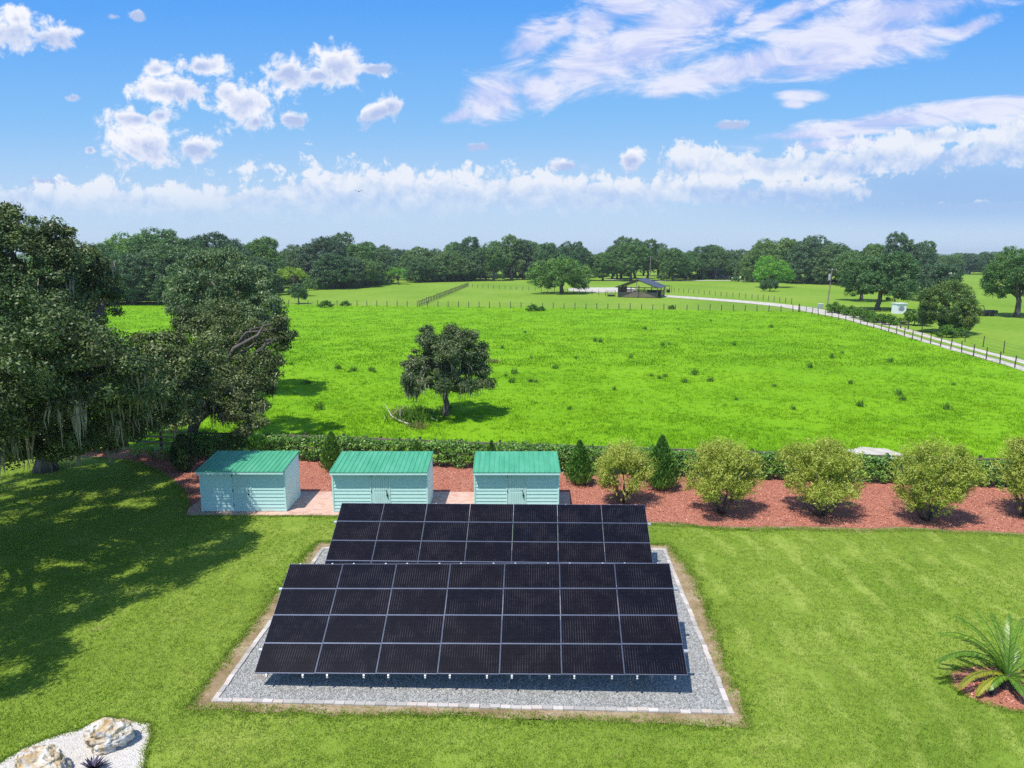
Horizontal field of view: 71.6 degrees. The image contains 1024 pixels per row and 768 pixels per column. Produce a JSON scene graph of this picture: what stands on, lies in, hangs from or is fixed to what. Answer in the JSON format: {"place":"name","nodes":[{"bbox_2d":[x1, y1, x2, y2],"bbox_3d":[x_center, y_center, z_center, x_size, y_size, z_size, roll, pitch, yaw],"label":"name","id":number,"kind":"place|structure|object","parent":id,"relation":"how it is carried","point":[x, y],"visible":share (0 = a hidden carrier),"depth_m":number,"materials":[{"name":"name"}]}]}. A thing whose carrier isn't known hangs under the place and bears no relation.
{"place":"outdoors","nodes":[
{"label":"outdoors","id":0,"kind":"place"},
{"bbox_2d":[186,492,569,515],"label":"paver terrace","id":1,"kind":"structure","parent":0,"point":[314,503],"depth_m":35.60,"materials":[{"name":"stone"}]},
{"bbox_2d":[195,450,300,511],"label":"shed","id":2,"kind":"structure","parent":1,"relation":"on","point":[249,480],"depth_m":34.41,"materials":[{"name":"paint"}]},
{"bbox_2d":[231,475,251,509],"bbox_3d":[-13.087,5.192,34.317,0.850,1.944,0.094,0,10,0],"label":"door","id":3,"kind":"structure","parent":2,"relation":"in","point":[241,483],"depth_m":34.33,"materials":[{"name":"paint"}]},
{"bbox_2d":[329,451,433,511],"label":"shed","id":4,"kind":"structure","parent":1,"relation":"on","point":[384,477],"depth_m":34.28,"materials":[{"name":"paint"}]},
{"bbox_2d":[370,475,389,503],"bbox_3d":[-6.362,5.212,34.213,0.860,1.944,0.126,0,10,0],"label":"door","id":5,"kind":"structure","parent":4,"relation":"in","point":[379,483],"depth_m":34.20,"materials":[{"name":"paint"}]},
{"bbox_2d":[472,451,560,511],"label":"shed","id":6,"kind":"structure","parent":1,"relation":"on","point":[516,477],"depth_m":34.26,"materials":[{"name":"paint"}]},
{"bbox_2d":[507,475,524,510],"bbox_3d":[0.198,5.212,34.213,0.860,1.944,0.126,0,10,0],"label":"door","id":7,"kind":"structure","parent":6,"relation":"in","point":[516,483],"depth_m":34.21,"materials":[{"name":"paint"}]},
{"bbox_2d":[0,456,1023,767],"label":"lawn","id":8,"kind":"structure","parent":0,"point":[700,556],"depth_m":23.43,"materials":[{"name":"green plant"}]},
{"bbox_2d":[0,201,128,473],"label":"live oak","id":9,"kind":"object","parent":8,"relation":"on","point":[101,285],"visible":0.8,"depth_m":37.56,"materials":[{"name":"green plant"}]},
{"bbox_2d":[0,718,150,767],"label":"white gravel bed","id":10,"kind":"object","parent":8,"relation":"on","point":[76,751],"visible":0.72,"depth_m":17.91,"materials":[{"name":"white gravel"}]},
{"bbox_2d":[14,744,71,767],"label":"boulder","id":11,"kind":"object","parent":10,"relation":"on","point":[48,756],"visible":1,"depth_m":16.95,"materials":[{"name":"beige stone"}]},
{"bbox_2d":[80,755,107,767],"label":"rosette plant","id":12,"kind":"object","parent":10,"relation":"on","point":[96,762],"visible":1,"depth_m":17.25,"materials":[{"name":"purple plant"}]},
{"bbox_2d":[83,717,135,755],"bbox_3d":[-10.305,9.016,18.160,1.218,0.943,0.954,-3,11,-17],"label":"boulder","id":13,"kind":"object","parent":10,"relation":"on","point":[104,735],"visible":0.95,"depth_m":17.91,"materials":[{"name":"beige stone"}]},
{"bbox_2d":[0,273,184,483],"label":"live oak","id":14,"kind":"object","parent":8,"relation":"on","point":[58,370],"visible":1,"depth_m":25.28,"materials":[{"name":"green plant"}]},
{"bbox_2d":[187,542,747,727],"bbox_3d":[-0.940,7.986,24.889,16.137,0.001,12.377,0,10,0],"label":"soil margin","id":15,"kind":"object","parent":8,"relation":"on","point":[221,676],"visible":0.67,"depth_m":19.73,"materials":[{"name":"brown soil"}]},
{"bbox_2d":[219,549,726,713],"bbox_3d":[-0.954,7.993,24.802,14.954,0.001,11.114,0,10,0],"label":"gravel pad","id":16,"kind":"object","parent":15,"relation":"on","point":[696,688],"visible":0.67,"depth_m":20.54,"materials":[{"name":"grey gravel"}]},
{"bbox_2d":[254,562,688,681],"bbox_3d":[-1.168,7.302,21.657,12.665,2.669,3.407,0,10,2],"label":"solar array","id":17,"kind":"object","parent":16,"relation":"on","point":[306,634],"visible":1,"depth_m":21.41,"materials":[{"name":"black glass"}]},
{"bbox_2d":[211,547,733,714],"bbox_3d":[-0.951,7.995,24.810,14.961,0.100,11.129,0,10,0],"label":"paver edging","id":18,"kind":"object","parent":16,"relation":"on","point":[728,711],"visible":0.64,"depth_m":19.80,"materials":[{"name":"concrete"}]},
{"bbox_2d":[325,503,652,586],"bbox_3d":[-0.865,6.328,27.334,12.594,2.520,3.407,0,10,2],"label":"solar array","id":19,"kind":"object","parent":16,"relation":"on","point":[575,533],"visible":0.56,"depth_m":27.51,"materials":[{"name":"black glass"}]},
{"bbox_2d":[950,665,1023,711],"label":"palm mulch ring","id":20,"kind":"object","parent":8,"relation":"on","point":[996,696],"visible":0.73,"depth_m":20.31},
{"bbox_2d":[934,610,1023,696],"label":"palm","id":21,"kind":"object","parent":20,"relation":"on","point":[1005,677],"visible":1,"depth_m":20.54,"materials":[{"name":"green plant"}]},
{"bbox_2d":[0,0,1023,254],"label":"sky","id":22,"kind":"structure","parent":0,"point":[686,125],"materials":[{"name":"blue"}]},
{"bbox_2d":[23,255,1023,482],"bbox_3d":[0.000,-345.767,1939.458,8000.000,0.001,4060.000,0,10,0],"label":"ground","id":23,"kind":"structure","parent":0,"point":[1002,325],"depth_m":196.48,"materials":[{"name":"green plant"}]},
{"bbox_2d":[91,254,140,303],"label":"oak tree","id":24,"kind":"object","parent":23,"relation":"on","point":[132,298],"visible":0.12,"depth_m":170.31,"materials":[{"name":"green plant"}]},
{"bbox_2d":[99,231,148,255],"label":"oak tree","id":25,"kind":"object","parent":23,"relation":"on","point":[114,239],"visible":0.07,"depth_m":208.21,"materials":[{"name":"green plant"}]},
{"bbox_2d":[122,226,205,264],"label":"oak tree","id":26,"kind":"object","parent":23,"relation":"on","point":[167,237],"visible":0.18,"depth_m":186.32,"materials":[{"name":"green plant"}]},
{"bbox_2d":[134,243,227,291],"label":"oak tree","id":27,"kind":"object","parent":23,"relation":"on","point":[177,256],"visible":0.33,"depth_m":171.31,"materials":[{"name":"green plant"}]},
{"bbox_2d":[186,231,252,258],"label":"oak tree","id":28,"kind":"object","parent":23,"relation":"on","point":[225,241],"visible":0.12,"depth_m":200.35,"materials":[{"name":"green plant"}]},
{"bbox_2d":[241,235,284,276],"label":"oak tree","id":29,"kind":"object","parent":23,"relation":"on","point":[257,249],"visible":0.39,"depth_m":220.41,"materials":[{"name":"green plant"}]},
{"bbox_2d":[253,256,282,287],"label":"oak tree","id":30,"kind":"object","parent":23,"relation":"on","point":[266,262],"visible":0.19,"depth_m":209.22,"materials":[{"name":"green plant"}]},
{"bbox_2d":[276,251,299,283],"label":"oak tree","id":31,"kind":"object","parent":23,"relation":"on","point":[286,260],"visible":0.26,"depth_m":253.06,"materials":[{"name":"green plant"}]},
{"bbox_2d":[276,265,308,285],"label":"oak tree","id":32,"kind":"object","parent":23,"relation":"on","point":[297,272],"visible":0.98,"depth_m":204.44,"materials":[{"name":"green plant"}]},
{"bbox_2d":[286,283,308,303],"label":"round tree","id":33,"kind":"object","parent":23,"relation":"on","point":[298,291],"visible":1,"depth_m":174.51,"materials":[{"name":"green plant"}]},
{"bbox_2d":[279,244,317,285],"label":"oak tree","id":34,"kind":"object","parent":23,"relation":"on","point":[294,250],"visible":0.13,"depth_m":266.62,"materials":[{"name":"green plant"}]},
{"bbox_2d":[293,235,348,282],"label":"oak tree","id":35,"kind":"object","parent":23,"relation":"on","point":[309,253],"visible":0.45,"depth_m":256.98,"materials":[{"name":"green plant"}]},
{"bbox_2d":[309,253,355,288],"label":"oak tree","id":36,"kind":"object","parent":23,"relation":"on","point":[324,265],"visible":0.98,"depth_m":244.25,"materials":[{"name":"green plant"}]},
{"bbox_2d":[327,231,354,252],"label":"oak tree","id":37,"kind":"object","parent":23,"relation":"on","point":[341,238],"visible":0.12,"depth_m":288.90,"materials":[{"name":"green plant"}]},
{"bbox_2d":[321,256,367,287],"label":"oak tree","id":38,"kind":"object","parent":23,"relation":"on","point":[358,274],"visible":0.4,"depth_m":252.63,"materials":[{"name":"green plant"}]},
{"bbox_2d":[346,243,378,271],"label":"oak tree","id":39,"kind":"object","parent":23,"relation":"on","point":[364,251],"visible":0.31,"depth_m":271.41,"materials":[{"name":"green plant"}]},
{"bbox_2d":[349,255,381,286],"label":"oak tree","id":40,"kind":"object","parent":23,"relation":"on","point":[371,274],"visible":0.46,"depth_m":258.38,"materials":[{"name":"green plant"}]},
{"bbox_2d":[356,241,399,274],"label":"oak tree","id":41,"kind":"object","parent":23,"relation":"on","point":[384,255],"visible":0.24,"depth_m":287.89,"materials":[{"name":"green plant"}]},
{"bbox_2d":[398,246,433,268],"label":"oak tree","id":42,"kind":"object","parent":23,"relation":"on","point":[410,254],"visible":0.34,"depth_m":316.23,"materials":[{"name":"green plant"}]},
{"bbox_2d":[400,257,435,280],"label":"oak tree","id":43,"kind":"object","parent":23,"relation":"on","point":[422,265],"visible":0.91,"depth_m":300.15,"materials":[{"name":"green plant"}]},
{"bbox_2d":[429,250,463,281],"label":"oak tree","id":44,"kind":"object","parent":23,"relation":"on","point":[443,256],"visible":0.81,"depth_m":305.93,"materials":[{"name":"green plant"}]},
{"bbox_2d":[442,255,478,280],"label":"oak tree","id":45,"kind":"object","parent":23,"relation":"on","point":[465,269],"visible":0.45,"depth_m":311.19,"materials":[{"name":"green plant"}]},
{"bbox_2d":[449,236,480,260],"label":"oak tree","id":46,"kind":"object","parent":23,"relation":"on","point":[464,247],"visible":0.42,"depth_m":321.11,"materials":[{"name":"green plant"}]},
{"bbox_2d":[470,247,491,280],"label":"oak tree","id":47,"kind":"object","parent":23,"relation":"on","point":[477,253],"visible":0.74,"depth_m":314.59,"materials":[{"name":"green plant"}]},
{"bbox_2d":[475,240,509,280],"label":"oak tree","id":48,"kind":"object","parent":23,"relation":"on","point":[496,257],"visible":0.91,"depth_m":315.54,"materials":[{"name":"green plant"}]},
{"bbox_2d":[501,234,525,279],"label":"oak tree","id":49,"kind":"object","parent":23,"relation":"on","point":[511,250],"visible":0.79,"depth_m":328.00,"materials":[{"name":"green plant"}]},
{"bbox_2d":[23,303,1023,471],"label":"pasture","id":50,"kind":"structure","parent":23,"relation":"on","point":[280,427],"depth_m":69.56,"materials":[{"name":"green plant"}]},
{"bbox_2d":[109,253,163,303],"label":"oak tree","id":51,"kind":"object","parent":50,"relation":"on","point":[130,275],"visible":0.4,"depth_m":168.76,"materials":[{"name":"green plant"}]},
{"bbox_2d":[125,263,183,303],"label":"oak tree","id":52,"kind":"object","parent":50,"relation":"on","point":[150,291],"visible":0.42,"depth_m":169.69,"materials":[{"name":"green plant"}]},
{"bbox_2d":[160,245,289,362],"bbox_3d":[-24.648,-5.320,61.746,8.723,13.421,11.486,-9,14,-39],"label":"live oak","id":53,"kind":"object","parent":50,"relation":"on","point":[238,270],"visible":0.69,"depth_m":61.04,"materials":[{"name":"green leaf"},{"name":"bark"},{"name":"moss"}]},
{"bbox_2d":[382,401,442,424],"bbox_3d":[-7.489,2.148,53.651,4.610,1.120,4.655,0,10,0],"label":"weed clump","id":54,"kind":"object","parent":50,"relation":"on","point":[415,414],"visible":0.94,"depth_m":52.86,"materials":[{"name":"green plant"}]},
{"bbox_2d":[399,321,498,416],"bbox_3d":[-4.896,-0.981,54.181,6.958,7.515,7.454,8,13,38],"label":"oak tree","id":55,"kind":"object","parent":50,"relation":"on","point":[449,353],"visible":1,"depth_m":53.12,"materials":[{"name":"green plant"}]},
{"bbox_2d":[285,299,792,311],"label":"wire fence","id":56,"kind":"object","parent":50,"relation":"on","point":[510,306],"visible":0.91,"depth_m":160.30,"materials":[{"name":"brown wood"}]},
{"bbox_2d":[844,447,900,458],"bbox_3d":[22.785,4.335,44.670,3.390,0.001,2.887,0,10,0],"label":"limerock patch","id":57,"kind":"object","parent":50,"relation":"on","point":[874,451],"visible":0.46,"depth_m":44.98,"materials":[{"name":"white stone"}]},
{"bbox_2d":[800,306,1022,367],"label":"fence","id":58,"kind":"object","parent":50,"relation":"on","point":[925,337],"visible":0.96,"depth_m":98.27,"materials":[{"name":"white wood"}]},
{"bbox_2d":[511,238,535,279],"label":"oak tree","id":59,"kind":"object","parent":23,"relation":"on","point":[528,246],"visible":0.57,"depth_m":331.72,"materials":[{"name":"green plant"}]},
{"bbox_2d":[531,242,556,266],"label":"oak tree","id":60,"kind":"object","parent":23,"relation":"on","point":[548,251],"visible":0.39,"depth_m":327.93,"materials":[{"name":"green plant"}]},
{"bbox_2d":[524,254,592,293],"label":"oak tree","id":61,"kind":"object","parent":23,"relation":"on","point":[558,270],"visible":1,"depth_m":215.85,"materials":[{"name":"green plant"}]},
{"bbox_2d":[125,430,1002,473],"bbox_3d":[2.907,4.135,42.338,61.397,1.501,0.522,1,11,7],"label":"board fence","id":62,"kind":"object","parent":23,"relation":"on","point":[160,437],"visible":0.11,"depth_m":43.49,"materials":[{"name":"brown wood"}]},
{"bbox_2d":[550,240,593,268],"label":"oak tree","id":63,"kind":"object","parent":23,"relation":"on","point":[578,253],"visible":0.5,"depth_m":318.20,"materials":[{"name":"green plant"}]},
{"bbox_2d":[568,287,635,291],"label":"gravel yard","id":64,"kind":"structure","parent":23,"relation":"on","point":[602,289],"depth_m":243.54,"materials":[{"name":"white gravel"}]},
{"bbox_2d":[586,252,618,280],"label":"oak tree","id":65,"kind":"object","parent":23,"relation":"on","point":[600,269],"visible":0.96,"depth_m":316.94,"materials":[{"name":"green plant"}]},
{"bbox_2d":[607,241,655,280],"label":"oak tree","id":66,"kind":"object","parent":23,"relation":"on","point":[635,258],"visible":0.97,"depth_m":312.87,"materials":[{"name":"green plant"}]},
{"bbox_2d":[615,278,665,297],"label":"pole barn","id":67,"kind":"structure","parent":23,"relation":"on","point":[622,290],"depth_m":201.20,"materials":[{"name":"metal"}]},
{"bbox_2d":[639,238,660,278],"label":"oak tree","id":68,"kind":"object","parent":23,"relation":"on","point":[654,251],"visible":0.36,"depth_m":318.34,"materials":[{"name":"green plant"}]},
{"bbox_2d":[657,247,694,280],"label":"oak tree","id":69,"kind":"object","parent":23,"relation":"on","point":[674,263],"visible":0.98,"depth_m":314.91,"materials":[{"name":"green plant"}]},
{"bbox_2d":[677,252,702,279],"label":"oak tree","id":70,"kind":"object","parent":23,"relation":"on","point":[695,256],"visible":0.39,"depth_m":328.80,"materials":[{"name":"green plant"}]},
{"bbox_2d":[705,245,731,279],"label":"oak tree","id":71,"kind":"object","parent":23,"relation":"on","point":[716,260],"visible":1,"depth_m":330.64,"materials":[{"name":"green plant"}]},
{"bbox_2d":[739,249,763,281],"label":"oak tree","id":72,"kind":"object","parent":23,"relation":"on","point":[748,267],"visible":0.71,"depth_m":302.32,"materials":[{"name":"green plant"}]},
{"bbox_2d":[744,237,786,278],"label":"oak tree","id":73,"kind":"object","parent":23,"relation":"on","point":[767,244],"visible":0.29,"depth_m":300.90,"materials":[{"name":"green plant"}]},
{"bbox_2d":[752,255,796,282],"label":"oak tree","id":74,"kind":"object","parent":23,"relation":"on","point":[771,265],"visible":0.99,"depth_m":255.76,"materials":[{"name":"green plant"}]},
{"bbox_2d":[765,237,809,282],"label":"oak tree","id":75,"kind":"object","parent":23,"relation":"on","point":[778,256],"visible":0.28,"depth_m":294.09,"materials":[{"name":"green plant"}]},
{"bbox_2d":[781,234,833,283],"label":"oak tree","id":76,"kind":"object","parent":23,"relation":"on","point":[809,242],"visible":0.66,"depth_m":285.38,"materials":[{"name":"green plant"}]},
{"bbox_2d":[806,242,850,283],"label":"oak tree","id":77,"kind":"object","parent":23,"relation":"on","point":[824,268],"visible":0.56,"depth_m":279.75,"materials":[{"name":"green plant"}]},
{"bbox_2d":[661,295,1023,370],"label":"gravel drive","id":78,"kind":"structure","parent":23,"relation":"on","point":[848,317],"depth_m":116.47,"materials":[{"name":"white gravel"}]},
{"bbox_2d":[855,318,1023,365],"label":"drive grass strip","id":79,"kind":"object","parent":78,"relation":"on","point":[948,344],"visible":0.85,"depth_m":97.09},
{"bbox_2d":[831,249,890,300],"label":"oak tree","id":80,"kind":"object","parent":23,"relation":"on","point":[837,266],"visible":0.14,"depth_m":184.69,"materials":[{"name":"green plant"}]},
{"bbox_2d":[840,249,920,309],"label":"oak tree","id":81,"kind":"object","parent":23,"relation":"on","point":[900,281],"visible":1,"depth_m":152.35,"materials":[{"name":"green plant"}]},
{"bbox_2d":[880,231,917,268],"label":"oak tree","id":82,"kind":"object","parent":23,"relation":"on","point":[892,245],"visible":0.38,"depth_m":273.03,"materials":[{"name":"green plant"}]},
{"bbox_2d":[891,243,939,271],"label":"oak tree","id":83,"kind":"object","parent":23,"relation":"on","point":[929,259],"visible":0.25,"depth_m":270.36,"materials":[{"name":"green plant"}]},
{"bbox_2d":[907,262,964,291],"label":"oak tree","id":84,"kind":"object","parent":23,"relation":"on","point":[930,275],"visible":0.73,"depth_m":182.52,"materials":[{"name":"green plant"}]},
{"bbox_2d":[932,324,959,337],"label":"roadside bush","id":85,"kind":"object","parent":23,"relation":"on","point":[946,329],"visible":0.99,"depth_m":105.54,"materials":[{"name":"green plant"}]},
{"bbox_2d":[914,279,984,331],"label":"tree","id":86,"kind":"object","parent":23,"relation":"on","point":[928,297],"visible":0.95,"depth_m":108.58,"materials":[{"name":"green plant"}]},
{"bbox_2d":[960,253,986,273],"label":"oak tree","id":87,"kind":"object","parent":23,"relation":"on","point":[977,263],"visible":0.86,"depth_m":412.07,"materials":[{"name":"green plant"}]},
{"bbox_2d":[978,246,1023,316],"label":"oak tree","id":88,"kind":"object","parent":23,"relation":"on","point":[1006,265],"visible":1,"depth_m":138.68,"materials":[{"name":"green plant"}]},
{"bbox_2d":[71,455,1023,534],"bbox_3d":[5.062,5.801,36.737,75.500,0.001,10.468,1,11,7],"label":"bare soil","id":89,"kind":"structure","parent":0,"point":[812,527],"depth_m":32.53,"materials":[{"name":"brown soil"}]},
{"bbox_2d":[85,448,1023,532],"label":"mulch bed","id":90,"kind":"object","parent":89,"relation":"on","point":[761,499],"visible":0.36,"depth_m":35.77,"materials":[{"name":"brown wood"}]},
{"bbox_2d":[16,295,300,470],"bbox_3d":[-18.004,0.213,41.744,12.662,9.886,17.513,4,11,20],"label":"live oak","id":91,"kind":"object","parent":90,"relation":"on","point":[209,374],"visible":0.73,"depth_m":43.27,"materials":[{"name":"green leaf"},{"name":"bark"},{"name":"moss"}]},
{"bbox_2d":[167,433,197,472],"bbox_3d":[-18.899,3.946,40.652,1.686,2.364,1.673,10,14,43],"label":"conifer","id":92,"kind":"object","parent":90,"relation":"on","point":[182,454],"visible":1,"depth_m":40.35,"materials":[{"name":"green plant"}]},
{"bbox_2d":[243,433,271,450],"bbox_3d":[-15.188,3.831,42.372,1.687,1.966,1.755,0,10,0],"label":"conifer","id":93,"kind":"object","parent":90,"relation":"on","point":[257,441],"visible":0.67,"depth_m":41.97,"materials":[{"name":"green plant"}]},
{"bbox_2d":[318,430,341,470],"bbox_3d":[-10.298,3.869,40.543,1.683,2.557,1.569,0,10,0],"label":"conifer","id":94,"kind":"object","parent":90,"relation":"on","point":[331,451],"visible":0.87,"depth_m":40.26,"materials":[{"name":"green plant"}]},
{"bbox_2d":[563,439,594,484],"bbox_3d":[3.672,4.240,38.285,1.840,2.648,1.793,0,10,0],"label":"conifer","id":95,"kind":"object","parent":90,"relation":"on","point":[579,465],"visible":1,"depth_m":37.96,"materials":[{"name":"green plant"}]},
{"bbox_2d":[186,429,1023,487],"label":"hedge","id":96,"kind":"object","parent":90,"relation":"on","point":[435,446],"visible":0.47,"depth_m":41.31,"materials":[{"name":"green plant"}]},
{"bbox_2d":[594,434,657,504],"bbox_3d":[5.588,4.344,35.222,3.151,3.636,2.966,6,12,28],"label":"pale shrub","id":97,"kind":"object","parent":90,"relation":"on","point":[625,458],"visible":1,"depth_m":34.91,"materials":[{"name":"green plant"}]},
{"bbox_2d":[642,434,684,489],"bbox_3d":[7.995,4.145,37.441,2.354,3.140,2.139,0,10,0],"label":"conifer","id":98,"kind":"object","parent":90,"relation":"on","point":[665,476],"visible":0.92,"depth_m":37.01,"materials":[{"name":"green plant"}]},
{"bbox_2d":[683,433,766,513],"bbox_3d":[10.139,4.340,34.066,3.932,4.062,4.061,0,10,0],"label":"pale shrub","id":99,"kind":"object","parent":90,"relation":"on","point":[721,466],"visible":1,"depth_m":33.37,"materials":[{"name":"green plant"}]},
{"bbox_2d":[770,433,871,516],"bbox_3d":[14.767,4.352,33.839,3.884,4.133,4.127,-6,12,-31],"label":"pale shrub","id":100,"kind":"object","parent":90,"relation":"on","point":[832,476],"visible":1,"depth_m":33.18,"materials":[{"name":"green plant"}]},
{"bbox_2d":[885,434,991,520],"bbox_3d":[19.701,4.409,33.092,4.172,4.281,3.898,0,10,0],"label":"pale shrub","id":101,"kind":"object","parent":90,"relation":"on","point":[925,473],"visible":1,"depth_m":32.34,"materials":[{"name":"green plant"}]},
{"bbox_2d":[986,433,1023,516],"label":"pale shrub","id":102,"kind":"object","parent":90,"relation":"on","point":[1015,457],"visible":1,"depth_m":33.39,"materials":[{"name":"green plant"}]},
{"bbox_2d":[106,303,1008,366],"bbox_3d":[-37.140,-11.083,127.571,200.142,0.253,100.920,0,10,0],"label":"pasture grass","id":103,"kind":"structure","parent":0,"point":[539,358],"depth_m":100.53,"materials":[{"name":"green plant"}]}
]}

